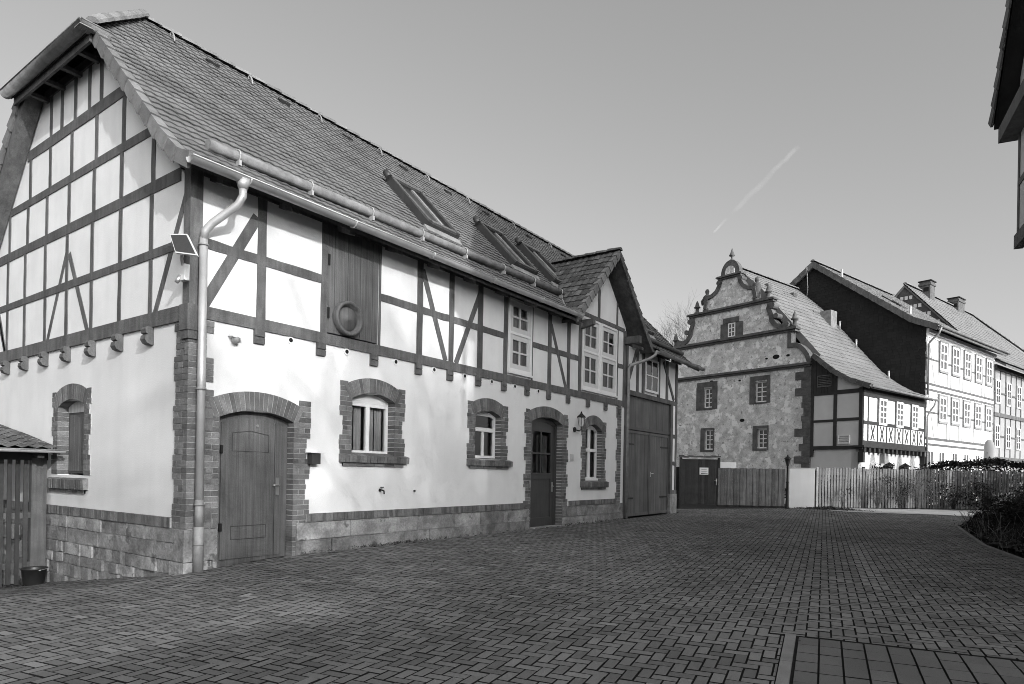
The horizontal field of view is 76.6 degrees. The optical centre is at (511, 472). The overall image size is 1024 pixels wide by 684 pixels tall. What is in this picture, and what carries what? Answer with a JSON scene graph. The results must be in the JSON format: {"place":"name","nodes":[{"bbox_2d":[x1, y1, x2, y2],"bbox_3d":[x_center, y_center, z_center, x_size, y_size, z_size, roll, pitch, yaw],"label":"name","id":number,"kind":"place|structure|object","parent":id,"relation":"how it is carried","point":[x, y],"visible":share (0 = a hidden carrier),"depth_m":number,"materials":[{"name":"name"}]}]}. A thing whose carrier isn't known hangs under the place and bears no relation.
{"place":"outdoors","nodes":[
{"label":"outdoors","id":0,"kind":"place"},
{"bbox_2d":[0,508,1023,683],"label":"paving","id":1,"kind":"structure","parent":0,"point":[384,622],"depth_m":6.86,"materials":[{"name":"grey stone"}]},
{"bbox_2d":[20,566,48,585],"bbox_3d":[-8.308,1.795,11.286,0.422,0.300,0.409,1,0,35],"label":"bucket","id":2,"kind":"object","parent":1,"relation":"on","point":[33,575],"visible":0.95,"depth_m":11.16,"materials":[{"name":"black plastic"}]},
{"bbox_2d":[301,513,956,654],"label":"stray leaves","id":3,"kind":"object","parent":1,"relation":"on","point":[397,542],"visible":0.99,"depth_m":12.07,"materials":[{"name":"grey plant"}]},
{"bbox_2d":[784,455,790,508],"bbox_3d":[11.969,0.369,28.203,0.340,2.360,0.294,1,0,35],"label":"street lamp","id":4,"kind":"object","parent":1,"relation":"on","point":[787,459],"visible":1,"depth_m":28.16,"materials":[{"name":"black metal"}]},
{"bbox_2d":[830,485,851,507],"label":"bare shrub","id":5,"kind":"object","parent":1,"relation":"on","point":[842,503],"visible":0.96,"depth_m":29.18,"materials":[{"name":"grey plant"}]},
{"bbox_2d":[0,0,1023,373],"label":"sky","id":6,"kind":"structure","parent":0,"point":[856,137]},
{"bbox_2d":[219,504,1023,683],"bbox_3d":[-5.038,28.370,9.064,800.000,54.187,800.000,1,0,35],"label":"ground","id":7,"kind":"structure","parent":0,"point":[714,506],"depth_m":7.23,"materials":[{"name":"grey stone"}]},
{"bbox_2d":[0,424,65,586],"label":"slatted shed","id":8,"kind":"structure","parent":7,"relation":"on","point":[18,448],"depth_m":11.39,"materials":[{"name":"wood"}]},
{"bbox_2d":[0,9,704,584],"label":"timber barn","id":9,"kind":"structure","parent":7,"relation":"on","point":[456,361],"depth_m":11.51,"materials":[{"name":"white paint"}]},
{"bbox_2d":[170,234,198,283],"bbox_3d":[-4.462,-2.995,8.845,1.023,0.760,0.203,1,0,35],"label":"solar lamp","id":10,"kind":"object","parent":9,"relation":"attached to","point":[182,244],"visible":1,"depth_m":8.89,"materials":[{"name":"white paint"}]},
{"bbox_2d":[228,330,243,343],"bbox_3d":[-4.071,-1.996,9.562,0.135,0.190,0.180,1,0,35],"label":"wall sensor","id":11,"kind":"object","parent":9,"relation":"attached to","point":[234,336],"depth_m":9.53,"materials":[{"name":"white paint"}]},
{"bbox_2d":[218,418,283,559],"bbox_3d":[-3.993,0.228,10.004,0.080,2.135,1.085,1,0,35],"label":"stable door","id":12,"kind":"structure","parent":9,"relation":"in","point":[251,476],"depth_m":9.99,"materials":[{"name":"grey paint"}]},
{"bbox_2d":[305,452,323,463],"bbox_3d":[-3.253,-0.244,10.714,0.160,0.195,0.280,1,0,35],"label":"letter box","id":13,"kind":"object","parent":9,"relation":"attached to","point":[313,457],"visible":1,"depth_m":10.66,"materials":[{"name":"paint"}]},
{"bbox_2d":[352,402,387,453],"bbox_3d":[-2.709,-0.812,11.991,0.130,0.930,1.000,1,0,35],"label":"window","id":14,"kind":"structure","parent":9,"relation":"in","point":[368,408],"depth_m":12.16,"materials":[{"name":"white paint"}]},
{"bbox_2d":[475,411,495,457],"bbox_3d":[-0.682,-0.861,14.759,0.082,1.078,0.920,1,0,35],"label":"window","id":15,"kind":"structure","parent":9,"relation":"in","point":[484,414],"depth_m":14.98,"materials":[{"name":"white paint"}]},
{"bbox_2d":[507,297,532,377],"bbox_3d":[0.168,-3.243,15.650,0.174,1.790,1.010,1,0,35],"label":"casement window","id":16,"kind":"structure","parent":9,"relation":"in","point":[517,336],"depth_m":15.65,"materials":[{"name":"white paint"}]},
{"bbox_2d":[530,422,553,526],"bbox_3d":[0.734,0.024,16.796,0.172,2.698,1.230,1,0,35],"label":"house door","id":17,"kind":"structure","parent":9,"relation":"in","point":[541,512],"depth_m":16.90,"materials":[{"name":"paint"}]},
{"bbox_2d":[573,411,585,431],"bbox_3d":[1.856,-1.402,17.710,0.360,0.562,0.242,1,0,35],"label":"wall lantern","id":18,"kind":"object","parent":9,"relation":"attached to","point":[581,417],"depth_m":17.63,"materials":[{"name":"black metal"}]},
{"bbox_2d":[581,316,599,393],"bbox_3d":[2.214,-3.347,18.522,0.174,2.070,1.060,1,0,35],"label":"casement window","id":19,"kind":"structure","parent":9,"relation":"in","point":[589,354],"depth_m":18.54,"materials":[{"name":"white paint"}]},
{"bbox_2d":[585,425,596,477],"bbox_3d":[2.186,-0.593,18.852,0.147,1.603,0.940,1,0,35],"label":"window","id":20,"kind":"structure","parent":9,"relation":"in","point":[589,450],"depth_m":19.11,"materials":[{"name":"white paint"}]},
{"bbox_2d":[599,323,617,397],"bbox_3d":[2.855,-3.336,19.423,0.174,2.070,1.090,1,0,35],"label":"casement window","id":21,"kind":"structure","parent":9,"relation":"in","point":[606,359],"depth_m":19.43,"materials":[{"name":"white paint"}]},
{"bbox_2d":[624,430,649,516],"bbox_3d":[4.073,0.011,21.335,0.088,2.780,1.886,1,0,35],"label":"garage door","id":22,"kind":"structure","parent":9,"relation":"in","point":[638,472],"depth_m":21.43,"materials":[{"name":"paint"}]},
{"bbox_2d":[645,357,658,394],"bbox_3d":[4.740,-3.278,21.983,0.040,1.120,1.090,1,0,35],"label":"casement window","id":23,"kind":"structure","parent":9,"relation":"in","point":[651,366],"depth_m":21.97,"materials":[{"name":"white paint"}]},
{"bbox_2d":[648,433,668,513],"bbox_3d":[5.149,0.030,22.791,0.154,2.780,1.666,1,0,35],"label":"garage door","id":24,"kind":"structure","parent":9,"relation":"in","point":[658,443],"depth_m":22.78,"materials":[{"name":"paint"}]},
{"bbox_2d":[679,455,720,504],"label":"yard gate","id":25,"kind":"structure","parent":7,"relation":"on","point":[696,488],"depth_m":29.57,"materials":[{"name":"wood"}]},
{"bbox_2d":[699,468,707,474],"bbox_3d":[8.742,-0.085,29.547,0.400,0.320,0.024,1,0,0],"label":"gate sign","id":26,"kind":"object","parent":25,"relation":"attached to","point":[703,471],"visible":1,"depth_m":29.54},
{"bbox_2d":[720,462,735,492],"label":"rough wall","id":27,"kind":"structure","parent":7,"relation":"on","point":[727,464],"depth_m":30.21,"materials":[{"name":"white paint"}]},
{"bbox_2d":[716,468,784,507],"bbox_3d":[10.793,0.704,29.381,2.973,1.850,0.220,1,0,7],"label":"board fence","id":28,"kind":"object","parent":7,"relation":"on","point":[744,487],"visible":0.97,"depth_m":29.34,"materials":[{"name":"wood"}]},
{"bbox_2d":[775,633,795,683],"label":"kerb strip","id":29,"kind":"object","parent":7,"relation":"on","point":[784,668],"visible":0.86,"depth_m":5.02,"materials":[{"name":"concrete"}]},
{"bbox_2d":[788,468,815,507],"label":"white pillar","id":30,"kind":"structure","parent":7,"relation":"on","point":[801,487],"depth_m":29.11,"materials":[{"name":"paint"}]},
{"bbox_2d":[671,249,938,506],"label":"renaissance house","id":31,"kind":"structure","parent":7,"relation":"on","point":[764,390],"depth_m":35.16,"materials":[{"name":"stone"}]},
{"bbox_2d":[705,388,711,407],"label":"casement window","id":32,"kind":"structure","parent":31,"relation":"in","point":[708,392],"depth_m":37.95,"materials":[{"name":"white paint"}]},
{"bbox_2d":[706,430,712,449],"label":"casement window","id":33,"kind":"structure","parent":31,"relation":"in","point":[709,433],"depth_m":37.85,"materials":[{"name":"white paint"}]},
{"bbox_2d":[728,322,735,336],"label":"casement window","id":34,"kind":"structure","parent":31,"relation":"in","point":[731,326],"depth_m":36.64,"materials":[{"name":"white paint"}]},
{"bbox_2d":[756,381,766,401],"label":"casement window","id":35,"kind":"structure","parent":31,"relation":"in","point":[761,387],"depth_m":35.31,"materials":[{"name":"white paint"}]},
{"bbox_2d":[758,429,766,447],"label":"casement window","id":36,"kind":"structure","parent":31,"relation":"in","point":[762,440],"depth_m":35.21,"materials":[{"name":"white paint"}]},
{"bbox_2d":[870,460,876,470],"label":"casement window","id":37,"kind":"structure","parent":31,"relation":"in","point":[872,464],"depth_m":32.17,"materials":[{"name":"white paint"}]},
{"bbox_2d":[878,398,887,425],"bbox_3d":[18.504,-3.038,32.370,0.920,1.320,0.060,1,0,-38],"label":"casement window","id":38,"kind":"structure","parent":31,"relation":"in","point":[883,403],"depth_m":32.35,"materials":[{"name":"white paint"}]},
{"bbox_2d":[896,402,903,427],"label":"casement window","id":39,"kind":"structure","parent":31,"relation":"in","point":[899,405],"depth_m":33.59,"materials":[{"name":"white paint"}]},
{"bbox_2d":[900,463,910,471],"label":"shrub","id":40,"kind":"object","parent":31,"relation":"attached to","point":[905,465],"visible":0.62,"depth_m":33.96,"materials":[{"name":"black plant"}]},
{"bbox_2d":[911,404,918,429],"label":"casement window","id":41,"kind":"structure","parent":31,"relation":"in","point":[915,408],"depth_m":34.80,"materials":[{"name":"white paint"}]},
{"bbox_2d":[785,477,850,505],"bbox_3d":[14.311,0.657,30.451,3.424,1.912,2.258,1,0,-10],"label":"hedge bush","id":42,"kind":"object","parent":7,"relation":"on","point":[827,490],"visible":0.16,"depth_m":30.28,"materials":[{"name":"grey plant"}]},
{"bbox_2d":[792,506,881,511],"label":"leaf litter","id":43,"kind":"object","parent":7,"relation":"on","point":[828,508],"visible":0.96,"depth_m":27.80,"materials":[{"name":"plant"}]},
{"bbox_2d":[821,475,870,506],"bbox_3d":[16.129,0.699,31.160,2.817,1.900,2.469,1,0,18],"label":"hedge bush","id":44,"kind":"object","parent":7,"relation":"on","point":[853,488],"visible":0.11,"depth_m":30.61,"materials":[{"name":"grey plant"}]},
{"bbox_2d":[861,471,890,505],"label":"hedge bush","id":45,"kind":"object","parent":7,"relation":"on","point":[876,485],"visible":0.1,"depth_m":30.88,"materials":[{"name":"grey plant"}]},
{"bbox_2d":[867,463,910,492],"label":"hedge bush","id":46,"kind":"object","parent":7,"relation":"on","point":[888,466],"visible":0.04,"depth_m":32.11,"materials":[{"name":"grey plant"}]},
{"bbox_2d":[893,460,940,508],"bbox_3d":[18.422,0.515,29.455,1.918,2.338,2.397,1,0,-1],"label":"leafy shrub","id":47,"kind":"object","parent":7,"relation":"on","point":[917,498],"visible":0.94,"depth_m":29.44,"materials":[{"name":"grey plant"}]},
{"bbox_2d":[814,467,1023,509],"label":"picket fence","id":48,"kind":"object","parent":7,"relation":"on","point":[832,499],"visible":0.75,"depth_m":29.99,"materials":[{"name":"wood"}]},
{"bbox_2d":[904,460,960,498],"bbox_3d":[20.139,0.512,31.538,2.473,2.404,2.707,1,0,-37],"label":"hedge bush","id":49,"kind":"object","parent":7,"relation":"on","point":[932,482],"visible":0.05,"depth_m":30.93,"materials":[{"name":"grey plant"}]},
{"bbox_2d":[873,458,1023,507],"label":"clipped hedge","id":50,"kind":"object","parent":7,"relation":"on","point":[952,464],"visible":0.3,"depth_m":31.33,"materials":[{"name":"grey plant"}]},
{"bbox_2d":[932,479,984,509],"bbox_3d":[20.284,0.996,29.679,2.151,1.443,2.081,1,0,5],"label":"leafy shrub","id":51,"kind":"object","parent":7,"relation":"on","point":[952,504],"visible":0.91,"depth_m":29.66,"materials":[{"name":"grey plant"}]},
{"bbox_2d":[943,454,987,505],"bbox_3d":[21.958,0.427,31.655,2.263,2.759,3.091,1,0,-26],"label":"hedge bush","id":52,"kind":"object","parent":7,"relation":"on","point":[977,461],"visible":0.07,"depth_m":31.25,"materials":[{"name":"grey plant"}]},
{"bbox_2d":[960,456,1009,500],"bbox_3d":[23.396,0.381,32.108,2.443,2.780,2.085,1,0,-7],"label":"hedge bush","id":53,"kind":"object","parent":7,"relation":"on","point":[994,468],"visible":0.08,"depth_m":31.75,"materials":[{"name":"grey plant"}]},
{"bbox_2d":[957,523,1023,561],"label":"kerb","id":54,"kind":"structure","parent":7,"relation":"on","point":[984,545],"depth_m":13.19,"materials":[{"name":"stone"}]},
{"bbox_2d":[966,513,1023,551],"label":"soil bed","id":55,"kind":"object","parent":7,"relation":"on","point":[1016,548],"visible":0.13,"depth_m":13.99,"materials":[{"name":"black soil"}]},
{"bbox_2d":[970,504,998,526],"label":"evergreen bush","id":56,"kind":"object","parent":55,"relation":"on","point":[986,509],"visible":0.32,"depth_m":17.98,"materials":[{"name":"black plant"}]},
{"bbox_2d":[954,503,1023,551],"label":"dry stalks","id":57,"kind":"object","parent":55,"relation":"on","point":[982,522],"visible":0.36,"depth_m":14.36,"materials":[{"name":"plant"}]},
{"bbox_2d":[956,496,1023,531],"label":"evergreen bush","id":58,"kind":"object","parent":55,"relation":"on","point":[990,511],"visible":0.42,"depth_m":16.40,"materials":[{"name":"black plant"}]},
{"bbox_2d":[958,510,1023,554],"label":"ground cover","id":59,"kind":"object","parent":55,"relation":"on","point":[1015,540],"visible":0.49,"depth_m":14.05,"materials":[{"name":"black plant"}]},
{"bbox_2d":[986,484,1023,512],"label":"evergreen bush","id":60,"kind":"object","parent":55,"relation":"on","point":[1017,498],"visible":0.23,"depth_m":19.89,"materials":[{"name":"black plant"}]},
{"bbox_2d":[991,495,1023,537],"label":"evergreen bush","id":61,"kind":"object","parent":55,"relation":"on","point":[1007,511],"visible":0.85,"depth_m":14.47,"materials":[{"name":"black plant"}]},
{"bbox_2d":[1003,480,1023,504],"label":"evergreen bush","id":62,"kind":"object","parent":55,"relation":"on","point":[1015,493],"visible":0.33,"depth_m":23.27,"materials":[{"name":"black plant"}]},
{"bbox_2d":[988,0,1023,248],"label":"courtyard house","id":63,"kind":"structure","parent":7,"relation":"on","point":[1006,118],"depth_m":12.87,"materials":[{"name":"grey paint"}]},
{"bbox_2d":[676,467,680,508],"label":"gate pier","id":64,"kind":"structure","parent":0,"point":[678,480],"depth_m":27.27,"materials":[{"name":"black metal"}]},
{"bbox_2d":[793,637,1023,683],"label":"slab paving","id":65,"kind":"structure","parent":0,"point":[982,670],"depth_m":4.89,"materials":[{"name":"grey concrete"}]},
{"bbox_2d":[829,508,987,516],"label":"gravel path","id":66,"kind":"structure","parent":0,"point":[930,511],"depth_m":27.13,"materials":[{"name":"grey gravel"}]},
{"bbox_2d":[863,473,899,508],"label":"bare shrub","id":67,"kind":"object","parent":66,"relation":"on","point":[876,502],"visible":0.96,"depth_m":29.25,"materials":[{"name":"grey plant"}]},
{"bbox_2d":[883,476,914,508],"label":"bare shrub","id":68,"kind":"object","parent":66,"relation":"on","point":[899,497],"visible":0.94,"depth_m":29.36,"materials":[{"name":"grey plant"}]},
{"bbox_2d":[965,473,1013,508],"bbox_3d":[21.784,0.828,29.791,1.749,1.830,2.242,1,0,11],"label":"leafy shrub","id":69,"kind":"object","parent":66,"relation":"on","point":[984,488],"visible":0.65,"depth_m":29.77,"materials":[{"name":"grey plant"}]},
{"bbox_3d":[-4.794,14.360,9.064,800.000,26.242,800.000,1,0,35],"label":"meadow","id":70,"kind":"structure","parent":0,"visible":0},
{"bbox_2d":[655,280,717,361],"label":"bare tree","id":71,"kind":"object","parent":70,"relation":"on","point":[679,334],"visible":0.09,"depth_m":55.37,"materials":[{"name":"grey plant"}]},
{"bbox_2d":[778,259,1011,504],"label":"timber mansion","id":72,"kind":"structure","parent":70,"relation":"on","point":[904,344],"depth_m":38.34,"materials":[{"name":"white paint"}]},
{"bbox_2d":[928,450,933,465],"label":"casement window","id":73,"kind":"structure","parent":72,"relation":"in","point":[930,452],"depth_m":36.24,"materials":[{"name":"white paint"}]},
{"bbox_2d":[937,451,944,470],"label":"casement window","id":74,"kind":"structure","parent":72,"relation":"in","point":[941,454],"depth_m":37.19,"materials":[{"name":"white paint"}]},
{"bbox_2d":[940,396,946,421],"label":"casement window","id":75,"kind":"structure","parent":72,"relation":"in","point":[943,400],"depth_m":37.35,"materials":[{"name":"white paint"}]},
{"bbox_2d":[941,342,947,371],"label":"casement window","id":76,"kind":"structure","parent":72,"relation":"in","point":[944,347],"depth_m":37.37,"materials":[{"name":"white paint"}]},
{"bbox_2d":[951,452,957,470],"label":"casement window","id":77,"kind":"structure","parent":72,"relation":"in","point":[954,455],"depth_m":38.45,"materials":[{"name":"white paint"}]},
{"bbox_2d":[952,399,958,423],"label":"casement window","id":78,"kind":"structure","parent":72,"relation":"in","point":[955,404],"depth_m":38.48,"materials":[{"name":"white paint"}]},
{"bbox_2d":[953,347,959,374],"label":"casement window","id":79,"kind":"structure","parent":72,"relation":"in","point":[956,351],"depth_m":38.48,"materials":[{"name":"white paint"}]},
{"bbox_2d":[963,453,968,480],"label":"casement window","id":80,"kind":"structure","parent":72,"relation":"in","point":[965,455],"depth_m":39.66,"materials":[{"name":"white paint"}]},
{"bbox_2d":[964,402,970,425],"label":"casement window","id":81,"kind":"structure","parent":72,"relation":"in","point":[967,406],"depth_m":39.73,"materials":[{"name":"white paint"}]},
{"bbox_2d":[965,351,971,378],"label":"casement window","id":82,"kind":"structure","parent":72,"relation":"in","point":[968,355],"depth_m":39.71,"materials":[{"name":"white paint"}]},
{"bbox_2d":[974,454,979,469],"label":"casement window","id":83,"kind":"structure","parent":72,"relation":"in","point":[976,456],"depth_m":40.89,"materials":[{"name":"white paint"}]},
{"bbox_2d":[975,404,981,427],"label":"casement window","id":84,"kind":"structure","parent":72,"relation":"in","point":[978,407],"depth_m":41.03,"materials":[{"name":"white paint"}]},
{"bbox_2d":[976,355,982,381],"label":"casement window","id":85,"kind":"structure","parent":72,"relation":"in","point":[979,359],"depth_m":40.97,"materials":[{"name":"white paint"}]},
{"bbox_2d":[986,407,991,429],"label":"casement window","id":86,"kind":"structure","parent":72,"relation":"in","point":[988,409],"depth_m":42.22,"materials":[{"name":"white paint"}]},
{"bbox_2d":[987,359,992,384],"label":"casement window","id":87,"kind":"structure","parent":72,"relation":"in","point":[989,363],"depth_m":42.17,"materials":[{"name":"white paint"}]},
{"bbox_2d":[894,279,1023,500],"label":"farther house","id":88,"kind":"structure","parent":70,"relation":"on","point":[1008,415],"depth_m":46.40,"materials":[{"name":"grey paint"}]},
{"bbox_2d":[994,424,999,447],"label":"casement window","id":89,"kind":"structure","parent":88,"relation":"in","point":[997,427],"depth_m":43.37,"materials":[{"name":"white paint"}]},
{"bbox_2d":[995,379,1000,403],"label":"casement window","id":90,"kind":"structure","parent":88,"relation":"in","point":[997,382],"depth_m":43.38,"materials":[{"name":"white paint"}]},
{"bbox_2d":[1005,426,1010,448],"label":"casement window","id":91,"kind":"structure","parent":88,"relation":"in","point":[1008,429],"depth_m":44.82,"materials":[{"name":"white paint"}]},
{"bbox_2d":[1006,383,1011,406],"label":"casement window","id":92,"kind":"structure","parent":88,"relation":"in","point":[1008,389],"depth_m":44.82,"materials":[{"name":"white paint"}]},
{"bbox_2d":[1016,428,1020,450],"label":"casement window","id":93,"kind":"structure","parent":88,"relation":"in","point":[1018,431],"depth_m":46.26,"materials":[{"name":"white paint"}]},
{"bbox_2d":[1017,386,1021,408],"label":"casement window","id":94,"kind":"structure","parent":88,"relation":"in","point":[1019,389],"depth_m":46.27,"materials":[{"name":"white paint"}]},
{"bbox_2d":[983,440,994,470],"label":"rounded column","id":95,"kind":"structure","parent":70,"relation":"on","point":[989,449],"depth_m":36.89,"materials":[{"name":"grey paint"}]}
]}

